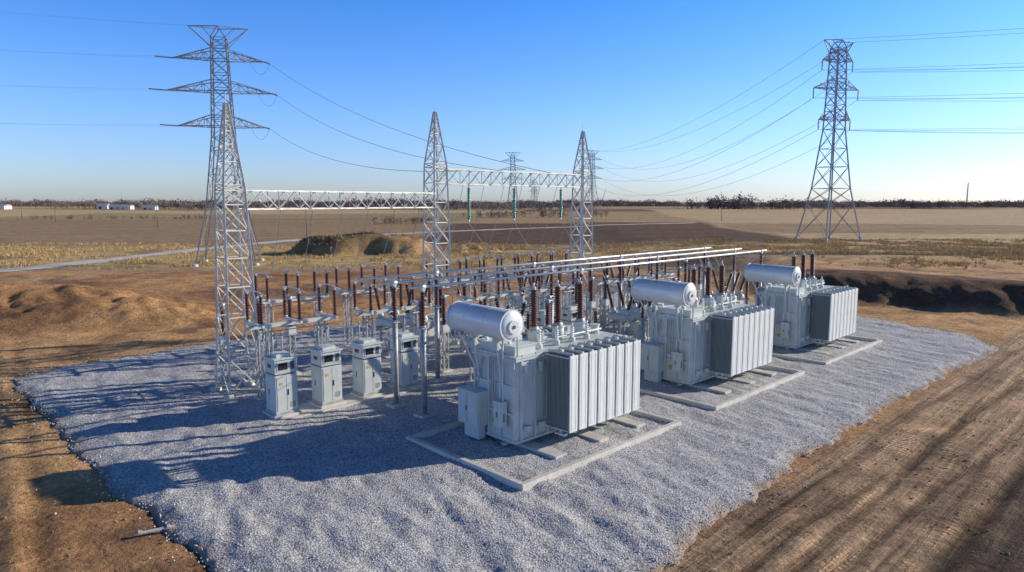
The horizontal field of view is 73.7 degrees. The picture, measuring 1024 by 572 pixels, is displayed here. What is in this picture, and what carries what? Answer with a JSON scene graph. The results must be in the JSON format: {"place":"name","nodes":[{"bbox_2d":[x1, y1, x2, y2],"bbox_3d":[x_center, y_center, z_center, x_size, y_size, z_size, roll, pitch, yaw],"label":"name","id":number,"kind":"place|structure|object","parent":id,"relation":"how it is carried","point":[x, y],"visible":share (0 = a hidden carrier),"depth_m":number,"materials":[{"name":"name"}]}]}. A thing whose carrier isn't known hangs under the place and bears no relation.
{"place":"outdoors","nodes":[
{"label":"outdoors","id":0,"kind":"place"},
{"bbox_2d":[0,223,679,271],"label":"gravel road","id":1,"kind":"structure","parent":0,"point":[84,262],"depth_m":139.46,"materials":[{"name":"gravel"}]},
{"bbox_2d":[0,202,1023,571],"bbox_3d":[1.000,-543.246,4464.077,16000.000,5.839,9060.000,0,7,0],"label":"ground","id":2,"kind":"structure","parent":0,"point":[844,520],"depth_m":59.30,"materials":[{"name":"soil"}]},
{"bbox_2d":[0,204,11,208],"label":"farm barn","id":3,"kind":"structure","parent":2,"relation":"on","point":[5,206],"depth_m":862.32,"materials":[{"name":"white metal"}]},
{"bbox_2d":[97,203,109,208],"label":"farmhouse","id":4,"kind":"object","parent":2,"relation":"on","point":[102,205],"visible":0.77,"depth_m":890.27,"materials":[{"name":"white metal"}]},
{"bbox_2d":[109,204,133,209],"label":"farm barn","id":5,"kind":"structure","parent":2,"relation":"on","point":[121,206],"depth_m":869.18,"materials":[{"name":"white metal"}]},
{"bbox_2d":[142,205,158,209],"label":"farm barn","id":6,"kind":"structure","parent":2,"relation":"on","point":[148,207],"depth_m":874.68,"materials":[{"name":"white metal"}]},
{"bbox_2d":[167,25,272,266],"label":"transmission tower","id":7,"kind":"structure","parent":2,"relation":"on","point":[213,103],"depth_m":118.06,"materials":[{"name":"metal"}]},
{"bbox_2d":[1,11,240,126],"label":"overhead conductor","id":8,"kind":"object","parent":7,"relation":"attached to","point":[104,55],"visible":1,"depth_m":112.29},
{"bbox_2d":[148,55,276,128],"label":"strain insulator string","id":9,"kind":"object","parent":7,"relation":"attached to","point":[166,90],"visible":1,"depth_m":116.03,"materials":[{"name":"ceramic"}]},
{"bbox_2d":[249,61,549,172],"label":"overhead conductor","id":10,"kind":"object","parent":9,"relation":"attached to","point":[384,147],"visible":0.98,"depth_m":80.45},
{"bbox_2d":[301,203,309,235],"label":"utility pole","id":11,"kind":"object","parent":2,"relation":"on","point":[306,218],"visible":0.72,"depth_m":194.08,"materials":[{"name":"brown wood"}]},
{"bbox_2d":[29,207,608,223],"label":"hedgerow","id":12,"kind":"object","parent":2,"relation":"on","point":[501,214],"visible":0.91,"depth_m":414.30,"materials":[{"name":"brown plant"}]},
{"bbox_2d":[210,92,594,399],"bbox_3d":[-5.109,-4.370,51.557,3.964,18.400,36.542,6,9,41],"label":"steel gantry","id":13,"kind":"object","parent":2,"relation":"on","point":[226,117],"visible":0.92,"depth_m":41.91,"materials":[{"name":"metal"}]},
{"bbox_2d":[236,187,812,312],"bbox_3d":[3.109,-3.502,49.275,41.286,7.770,21.625,-7,10,-44],"label":"jumper cable","id":14,"kind":"object","parent":13,"relation":"hanging from","point":[555,282],"visible":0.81,"depth_m":48.39,"materials":[{"name":"grey metal"}]},
{"bbox_2d":[2,294,1018,571],"bbox_3d":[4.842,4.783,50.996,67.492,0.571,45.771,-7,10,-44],"label":"gravel yard","id":15,"kind":"structure","parent":2,"relation":"on","point":[176,418],"depth_m":29.21,"materials":[{"name":"grey gravel"}]},
{"bbox_2d":[135,524,174,534],"bbox_3d":[-11.900,8.118,22.770,1.200,0.090,0.180,-4,8,-28],"label":"timber offcut","id":16,"kind":"object","parent":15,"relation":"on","point":[168,526],"visible":1,"depth_m":22.75,"materials":[{"name":"wood"}]},
{"bbox_2d":[215,303,235,387],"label":"lattice tower","id":17,"kind":"structure","parent":15,"relation":"on","point":[222,362],"depth_m":40.22,"materials":[{"name":"metal"}]},
{"bbox_2d":[253,299,265,380],"bbox_3d":[-15.438,3.378,41.884,0.800,5.200,0.800,-7,10,-44],"label":"current transformer","id":18,"kind":"object","parent":15,"relation":"on","point":[258,316],"visible":0.3,"depth_m":41.70,"materials":[{"name":"metal"}]},
{"bbox_2d":[244,283,339,399],"bbox_3d":[-12.376,3.184,38.954,5.400,6.305,2.602,-7,10,-44],"label":"disconnect switch","id":19,"kind":"object","parent":15,"relation":"on","point":[292,321],"visible":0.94,"depth_m":38.12,"materials":[{"name":"metal"}]},
{"bbox_2d":[253,268,330,358],"bbox_3d":[-15.326,2.047,48.130,5.400,6.305,2.602,-7,10,-44],"label":"disconnect switch","id":20,"kind":"object","parent":15,"relation":"on","point":[268,301],"visible":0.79,"depth_m":47.36,"materials":[{"name":"metal"}]},
{"bbox_2d":[284,296,300,374],"bbox_3d":[-13.999,3.207,43.263,0.800,5.200,0.800,-7,10,-44],"label":"current transformer","id":21,"kind":"object","parent":15,"relation":"on","point":[292,332],"visible":0.71,"depth_m":43.08,"materials":[{"name":"metal"}]},
{"bbox_2d":[266,382,430,422],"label":"concrete slab","id":22,"kind":"structure","parent":15,"relation":"on","point":[306,408],"depth_m":36.91,"materials":[{"name":"grey concrete"}]},
{"bbox_2d":[263,331,301,419],"bbox_3d":[-11.813,4.598,34.916,1.440,4.450,1.440,-7,10,-43],"label":"circuit breaker cabinet","id":23,"kind":"object","parent":22,"relation":"on","point":[281,384],"visible":1,"depth_m":34.55,"materials":[{"name":"metal"}]},
{"bbox_2d":[309,325,345,408],"bbox_3d":[-9.979,4.381,36.674,1.440,4.450,1.440,-7,10,-43],"label":"circuit breaker cabinet","id":24,"kind":"object","parent":22,"relation":"on","point":[326,374],"visible":0.98,"depth_m":36.31,"materials":[{"name":"metal"}]},
{"bbox_2d":[350,320,384,399],"bbox_3d":[-8.181,4.167,38.398,1.440,4.450,1.440,-7,10,-44],"label":"circuit breaker cabinet","id":25,"kind":"object","parent":22,"relation":"on","point":[366,367],"visible":0.99,"depth_m":38.03,"materials":[{"name":"metal"}]},
{"bbox_2d":[388,315,420,390],"bbox_3d":[-6.346,3.950,40.156,1.440,4.450,1.440,-7,10,-43],"label":"circuit breaker cabinet","id":26,"kind":"object","parent":22,"relation":"on","point":[408,358],"visible":0.8,"depth_m":39.77,"materials":[{"name":"metal"}]},
{"bbox_2d":[334,262,402,345],"bbox_3d":[-10.998,1.448,52.968,5.400,6.305,2.602,-7,10,-44],"label":"disconnect switch","id":27,"kind":"object","parent":15,"relation":"on","point":[351,331],"visible":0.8,"depth_m":51.99,"materials":[{"name":"metal"}]},
{"bbox_2d":[352,275,431,367],"bbox_3d":[-7.417,2.629,43.431,5.400,6.305,2.602,-7,10,-44],"label":"disconnect switch","id":28,"kind":"object","parent":15,"relation":"on","point":[371,312],"visible":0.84,"depth_m":42.66,"materials":[{"name":"metal"}]},
{"bbox_2d":[386,284,406,408],"bbox_3d":[-6.200,3.284,36.294,0.800,6.860,0.800,-7,10,-44],"label":"bus support post","id":29,"kind":"object","parent":15,"relation":"on","point":[396,403],"visible":1,"depth_m":36.23,"materials":[{"name":"grey metal"}]},
{"bbox_2d":[374,283,433,357],"bbox_3d":[-7.700,2.464,49.580,4.500,5.021,2.770,-7,10,-44],"label":"circuit breaker","id":30,"kind":"object","parent":15,"relation":"on","point":[383,322],"visible":0.59,"depth_m":48.78,"materials":[{"name":"metal"}]},
{"bbox_2d":[415,297,430,377],"bbox_3d":[-5.664,3.277,42.697,0.800,5.200,0.800,-7,10,-44],"label":"current transformer","id":31,"kind":"object","parent":15,"relation":"on","point":[418,331],"visible":0.34,"depth_m":42.51,"materials":[{"name":"metal"}]},
{"bbox_2d":[414,288,435,418],"bbox_3d":[-4.463,3.505,34.509,0.800,6.860,0.800,-7,10,-44],"label":"bus support post","id":32,"kind":"object","parent":15,"relation":"on","point":[424,413],"visible":0.98,"depth_m":34.44,"materials":[{"name":"grey metal"}]},
{"bbox_2d":[428,273,446,382],"bbox_3d":[-4.553,2.644,41.459,0.800,6.860,0.800,-7,10,-44],"label":"bus support post","id":33,"kind":"object","parent":15,"relation":"on","point":[437,378],"visible":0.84,"depth_m":41.41,"materials":[{"name":"grey metal"}]},
{"bbox_2d":[433,286,447,356],"bbox_3d":[-5.067,2.557,48.512,0.800,5.200,0.800,-7,10,-44],"label":"current transformer","id":34,"kind":"object","parent":15,"relation":"on","point":[440,288],"visible":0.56,"depth_m":48.23,"materials":[{"name":"metal"}]},
{"bbox_2d":[439,294,452,372],"bbox_3d":[-4.370,3.123,43.938,0.800,5.200,0.800,-7,10,-44],"label":"current transformer","id":35,"kind":"object","parent":15,"relation":"on","point":[444,327],"visible":0.98,"depth_m":43.82,"materials":[{"name":"metal"}]},
{"bbox_2d":[425,256,482,331],"bbox_3d":[-4.883,0.723,58.827,5.400,6.305,2.602,-7,10,-44],"label":"disconnect switch","id":36,"kind":"object","parent":15,"relation":"on","point":[466,266],"visible":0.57,"depth_m":59.22,"materials":[{"name":"metal"}]},
{"bbox_2d":[457,284,468,351],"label":"current transformer","id":37,"kind":"object","parent":15,"relation":"on","point":[461,349],"visible":0.39,"depth_m":49.89,"materials":[{"name":"metal"}]},
{"bbox_2d":[483,281,488,305],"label":"current transformer","id":38,"kind":"object","parent":15,"relation":"on","point":[484,290],"visible":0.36,"depth_m":51.09,"materials":[{"name":"metal"}]},
{"bbox_2d":[456,267,522,355],"bbox_3d":[-1.442,1.886,49.433,5.400,6.305,2.602,-7,10,-44],"label":"disconnect switch","id":39,"kind":"object","parent":15,"relation":"on","point":[474,298],"visible":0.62,"depth_m":49.22,"materials":[{"name":"metal"}]},
{"bbox_2d":[464,297,526,384],"bbox_3d":[-0.831,3.392,42.092,4.500,5.021,2.770,-7,10,-44],"label":"circuit breaker","id":40,"kind":"object","parent":15,"relation":"on","point":[468,340],"visible":0.2,"depth_m":41.30,"materials":[{"name":"metal"}]},
{"bbox_2d":[482,252,534,316],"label":"disconnect switch","id":41,"kind":"object","parent":15,"relation":"on","point":[501,263],"visible":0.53,"depth_m":62.32,"materials":[{"name":"metal"}]},
{"bbox_2d":[510,299,526,329],"bbox_3d":[0.272,3.164,46.498,1.440,4.450,1.440,-7,10,-44],"label":"circuit breaker cabinet","id":42,"kind":"object","parent":15,"relation":"on","point":[524,322],"visible":0.12,"depth_m":46.21,"materials":[{"name":"metal"}]},
{"bbox_2d":[505,271,549,321],"bbox_3d":[1.591,1.276,59.175,4.500,5.021,2.770,-7,10,-44],"label":"circuit breaker","id":43,"kind":"object","parent":15,"relation":"on","point":[521,300],"visible":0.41,"depth_m":58.46,"materials":[{"name":"metal"}]},
{"bbox_2d":[525,310,530,328],"bbox_3d":[0.900,3.924,37.958,0.700,5.180,0.700,-7,10,-44],"label":"surge arrester","id":44,"kind":"object","parent":15,"relation":"on","point":[528,319],"visible":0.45,"depth_m":37.62,"materials":[{"name":"ceramic"}]},
{"bbox_2d":[529,264,535,293],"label":"bus support post","id":45,"kind":"object","parent":15,"relation":"on","point":[533,277],"visible":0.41,"depth_m":46.84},
{"bbox_2d":[355,247,710,280],"bbox_3d":[4.906,-1.942,50.095,37.300,0.190,0.200,-7,10,-44],"label":"bus tube","id":46,"kind":"object","parent":15,"relation":"on","point":[425,273],"visible":1,"depth_m":45.33,"materials":[{"name":"silver metal"}]},
{"bbox_2d":[406,409,680,490],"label":"concrete kerb","id":47,"kind":"structure","parent":15,"relation":"on","point":[531,483],"depth_m":29.32,"materials":[{"name":"grey concrete"}]},
{"bbox_2d":[446,277,644,458],"bbox_3d":[1.935,3.438,32.858,8.460,7.180,6.065,-7,10,-44],"label":"power transformer","id":48,"kind":"object","parent":15,"relation":"on","point":[534,380],"visible":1,"depth_m":30.92,"materials":[{"name":"metal"}]},
{"bbox_2d":[537,295,554,326],"bbox_3d":[2.286,2.925,48.428,1.440,4.450,1.440,-7,10,-43],"label":"circuit breaker cabinet","id":49,"kind":"object","parent":15,"relation":"on","point":[541,316],"visible":0.3,"depth_m":47.91,"materials":[{"name":"metal"}]},
{"bbox_2d":[543,299,552,325],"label":"current transformer","id":50,"kind":"object","parent":15,"relation":"on","point":[547,310],"visible":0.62,"depth_m":41.46,"materials":[{"name":"metal"}]},
{"bbox_2d":[543,295,553,325],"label":"current transformer","id":51,"kind":"object","parent":15,"relation":"on","point":[548,297],"visible":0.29,"depth_m":43.25,"materials":[{"name":"metal"}]},
{"bbox_2d":[521,262,578,323],"bbox_3d":[3.157,1.374,53.565,5.400,6.305,2.602,-7,10,-44],"label":"disconnect switch","id":52,"kind":"object","parent":15,"relation":"on","point":[547,288],"visible":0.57,"depth_m":53.84,"materials":[{"name":"metal"}]},
{"bbox_2d":[549,268,554,323],"bbox_3d":[2.576,2.242,44.704,0.800,6.860,0.800,-7,10,-44],"label":"bus support post","id":53,"kind":"object","parent":15,"relation":"on","point":[551,276],"visible":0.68,"depth_m":44.41,"materials":[{"name":"grey metal"}]},
{"bbox_2d":[536,249,581,303],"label":"disconnect switch","id":54,"kind":"object","parent":15,"relation":"on","point":[552,257],"visible":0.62,"depth_m":67.36,"materials":[{"name":"metal"}]},
{"bbox_2d":[379,248,741,284],"bbox_3d":[6.928,-1.738,48.446,38.300,0.190,0.200,-7,10,-44],"label":"bus tube","id":55,"kind":"object","parent":15,"relation":"on","point":[454,276],"visible":1,"depth_m":43.26,"materials":[{"name":"silver metal"}]},
{"bbox_2d":[560,292,577,326],"bbox_3d":[4.300,2.686,50.358,1.440,4.450,1.440,-7,10,-43],"label":"circuit breaker cabinet","id":56,"kind":"object","parent":15,"relation":"on","point":[568,314],"visible":0.39,"depth_m":49.82,"materials":[{"name":"metal"}]},
{"bbox_2d":[570,272,575,304],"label":"current transformer","id":57,"kind":"object","parent":15,"relation":"on","point":[572,293],"visible":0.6,"depth_m":58.07,"materials":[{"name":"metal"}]},
{"bbox_2d":[572,279,578,305],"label":"current transformer","id":58,"kind":"object","parent":15,"relation":"on","point":[575,299],"visible":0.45,"depth_m":52.62,"materials":[{"name":"metal"}]},
{"bbox_2d":[577,271,584,303],"bbox_3d":[4.313,2.463,42.919,0.800,6.860,0.800,-7,10,-44],"label":"bus support post","id":59,"kind":"object","parent":15,"relation":"on","point":[581,275],"visible":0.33,"depth_m":42.47,"materials":[{"name":"grey metal"}]},
{"bbox_2d":[410,249,766,288],"bbox_3d":[8.629,-1.512,46.627,37.800,0.190,0.200,-7,10,-44],"label":"bus tube","id":60,"kind":"object","parent":15,"relation":"on","point":[493,279],"visible":1,"depth_m":41.37,"materials":[{"name":"silver metal"}]},
{"bbox_2d":[585,270,593,325],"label":"current transformer","id":61,"kind":"object","parent":15,"relation":"on","point":[587,294],"visible":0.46,"depth_m":59.78,"materials":[{"name":"metal"}]},
{"bbox_2d":[586,277,596,326],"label":"current transformer","id":62,"kind":"object","parent":15,"relation":"on","point":[591,303],"visible":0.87,"depth_m":53.92,"materials":[{"name":"metal"}]},
{"bbox_2d":[593,308,598,322],"bbox_3d":[4.735,3.811,38.874,0.700,5.180,0.700,-7,10,-44],"label":"surge arrester","id":63,"kind":"object","parent":15,"relation":"on","point":[595,314],"visible":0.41,"depth_m":38.52,"materials":[{"name":"ceramic"}]},
{"bbox_2d":[598,268,609,323],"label":"current transformer","id":64,"kind":"object","parent":15,"relation":"on","point":[604,271],"visible":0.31,"depth_m":60.99,"materials":[{"name":"metal"}]},
{"bbox_2d":[600,275,610,331],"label":"current transformer","id":65,"kind":"object","parent":15,"relation":"on","point":[605,302],"visible":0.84,"depth_m":55.24,"materials":[{"name":"metal"}]},
{"bbox_2d":[588,256,640,330],"bbox_3d":[9.056,0.674,59.218,5.400,6.305,2.602,-7,10,-44],"label":"disconnect switch","id":66,"kind":"object","parent":15,"relation":"on","point":[611,280],"visible":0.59,"depth_m":58.39,"materials":[{"name":"metal"}]},
{"bbox_2d":[600,262,637,312],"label":"circuit breaker","id":67,"kind":"object","parent":15,"relation":"on","point":[614,289],"visible":0.35,"depth_m":67.02,"materials":[{"name":"metal"}]},
{"bbox_2d":[618,257,623,333],"bbox_3d":[8.539,1.091,54.006,0.800,6.860,0.800,-7,10,-44],"label":"bus support post","id":68,"kind":"object","parent":15,"relation":"on","point":[619,298],"visible":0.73,"depth_m":53.88,"materials":[{"name":"grey metal"}]},
{"bbox_2d":[605,280,651,341],"bbox_3d":[9.240,2.196,51.743,4.500,5.021,2.771,-7,10,-44],"label":"circuit breaker","id":69,"kind":"object","parent":15,"relation":"on","point":[626,315],"visible":0.62,"depth_m":50.90,"materials":[{"name":"metal"}]},
{"bbox_2d":[627,297,648,333],"bbox_3d":[10.558,1.943,56.356,1.440,4.450,1.440,-7,10,-44],"label":"circuit breaker cabinet","id":70,"kind":"object","parent":15,"relation":"on","point":[631,330],"visible":0.1,"depth_m":56.16,"materials":[{"name":"metal"}]},
{"bbox_2d":[638,300,646,341],"bbox_3d":[8.669,3.002,45.404,0.700,5.180,0.700,-7,10,-44],"label":"surge arrester","id":71,"kind":"object","parent":15,"relation":"on","point":[642,319],"visible":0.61,"depth_m":45.26,"materials":[{"name":"metal"}]},
{"bbox_2d":[649,258,658,340],"bbox_3d":[11.208,1.218,52.977,0.800,6.860,0.800,-7,10,-44],"label":"bus support post","id":72,"kind":"object","parent":15,"relation":"on","point":[657,270],"visible":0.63,"depth_m":52.60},
{"bbox_2d":[633,252,680,280],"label":"disconnect switch","id":73,"kind":"object","parent":15,"relation":"on","point":[671,273],"visible":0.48,"depth_m":63.56,"materials":[{"name":"metal"}]},
{"bbox_2d":[676,267,681,280],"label":"current transformer","id":74,"kind":"object","parent":15,"relation":"on","point":[678,274],"visible":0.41,"depth_m":62.42,"materials":[{"name":"metal"}]},
{"bbox_2d":[683,260,687,282],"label":"bus support post","id":75,"kind":"object","parent":15,"relation":"on","point":[685,276],"visible":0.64,"depth_m":50.79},
{"bbox_2d":[687,265,690,282],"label":"current transformer","id":76,"kind":"object","parent":15,"relation":"on","point":[689,274],"visible":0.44,"depth_m":63.70,"materials":[{"name":"metal"}]},
{"bbox_2d":[696,264,701,298],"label":"current transformer","id":77,"kind":"object","parent":15,"relation":"on","point":[699,286],"visible":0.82,"depth_m":64.99,"materials":[{"name":"metal"}]},
{"bbox_2d":[630,261,776,393],"bbox_3d":[12.222,2.217,42.716,8.460,7.180,6.065,-7,10,-44],"label":"power transformer","id":78,"kind":"object","parent":15,"relation":"on","point":[694,340],"visible":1,"depth_m":40.74,"materials":[{"name":"metal"}]},
{"bbox_2d":[702,249,705,296],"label":"bus support post","id":79,"kind":"object","parent":15,"relation":"on","point":[703,282],"visible":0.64,"depth_m":62.50,"materials":[{"name":"grey metal"}]},
{"bbox_2d":[640,364,804,409],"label":"concrete kerb","id":80,"kind":"structure","parent":15,"relation":"on","point":[743,396],"depth_m":38.46,"materials":[{"name":"grey concrete"}]},
{"bbox_2d":[704,269,745,303],"bbox_3d":[19.234,1.044,61.045,4.500,5.021,2.770,-7,10,-44],"label":"circuit breaker","id":81,"kind":"object","parent":15,"relation":"on","point":[739,295],"visible":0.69,"depth_m":60.70,"materials":[{"name":"metal"}]},
{"bbox_2d":[731,250,736,294],"bbox_3d":[19.840,0.193,61.250,0.800,6.860,0.800,-7,10,-44],"label":"bus support post","id":82,"kind":"object","parent":15,"relation":"on","point":[733,267],"visible":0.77,"depth_m":60.95,"materials":[{"name":"grey metal"}]},
{"bbox_2d":[743,281,748,303],"bbox_3d":[18.955,1.781,55.262,0.700,5.180,0.700,-7,10,-44],"label":"surge arrester","id":83,"kind":"object","parent":15,"relation":"on","point":[746,298],"visible":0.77,"depth_m":55.03,"materials":[{"name":"ceramic"}]},
{"bbox_2d":[759,251,762,285],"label":"bus support post","id":84,"kind":"object","parent":15,"relation":"on","point":[760,262],"visible":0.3,"depth_m":59.07,"materials":[{"name":"grey metal"}]},
{"bbox_2d":[744,251,859,353],"bbox_3d":[22.509,0.996,52.574,8.460,7.180,6.065,-7,10,-44],"label":"power transformer","id":85,"kind":"object","parent":15,"relation":"on","point":[811,311],"visible":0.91,"depth_m":50.48,"materials":[{"name":"metal"}]},
{"bbox_2d":[772,335,882,364],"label":"concrete kerb","id":86,"kind":"structure","parent":15,"relation":"on","point":[864,347],"depth_m":48.07,"materials":[{"name":"grey concrete"}]},
{"bbox_2d":[0,230,1023,270],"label":"dry grass","id":87,"kind":"structure","parent":2,"relation":"on","point":[959,250],"depth_m":141.05,"materials":[{"name":"brown plant"}]},
{"bbox_2d":[0,195,1023,207],"bbox_3d":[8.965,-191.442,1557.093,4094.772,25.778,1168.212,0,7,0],"label":"distant tree line","id":88,"kind":"object","parent":2,"relation":"on","point":[606,203],"visible":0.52,"depth_m":1259.08,"materials":[{"name":"plant"}]},
{"bbox_2d":[0,301,1023,571],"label":"soil clods","id":89,"kind":"object","parent":2,"relation":"on","point":[732,553],"visible":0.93,"depth_m":29.04,"materials":[{"name":"brown soil"}]},
{"bbox_2d":[499,152,524,214],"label":"transmission tower","id":90,"kind":"structure","parent":2,"relation":"on","point":[517,168],"depth_m":473.07,"materials":[{"name":"metal"}]},
{"bbox_2d":[32,191,1023,210],"bbox_3d":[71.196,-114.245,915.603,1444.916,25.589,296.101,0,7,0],"label":"distant woodland","id":91,"kind":"object","parent":2,"relation":"on","point":[737,203],"visible":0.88,"depth_m":881.17,"materials":[{"name":"brown plant"}]},
{"bbox_2d":[528,179,536,208],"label":"transmission tower","id":92,"kind":"structure","parent":2,"relation":"on","point":[534,192],"depth_m":1038.91,"materials":[{"name":"metal"}]},
{"bbox_2d":[579,150,602,216],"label":"transmission tower","id":93,"kind":"structure","parent":2,"relation":"on","point":[592,159],"depth_m":445.85,"materials":[{"name":"metal"}]},
{"bbox_2d":[794,39,862,241],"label":"transmission tower","id":94,"kind":"structure","parent":2,"relation":"on","point":[830,59],"depth_m":180.16,"materials":[{"name":"metal"}]},
{"bbox_2d":[588,40,857,195],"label":"overhead conductor","id":95,"kind":"object","parent":94,"relation":"attached to","point":[733,143],"visible":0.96,"depth_m":236.65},
{"bbox_2d":[819,28,1023,133],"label":"overhead conductor","id":96,"kind":"object","parent":94,"relation":"attached to","point":[924,99],"visible":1,"depth_m":171.97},
{"bbox_2d":[0,0,1023,201],"label":"sky","id":97,"kind":"structure","parent":0,"point":[526,77],"materials":[{"name":"blue"}]}
]}

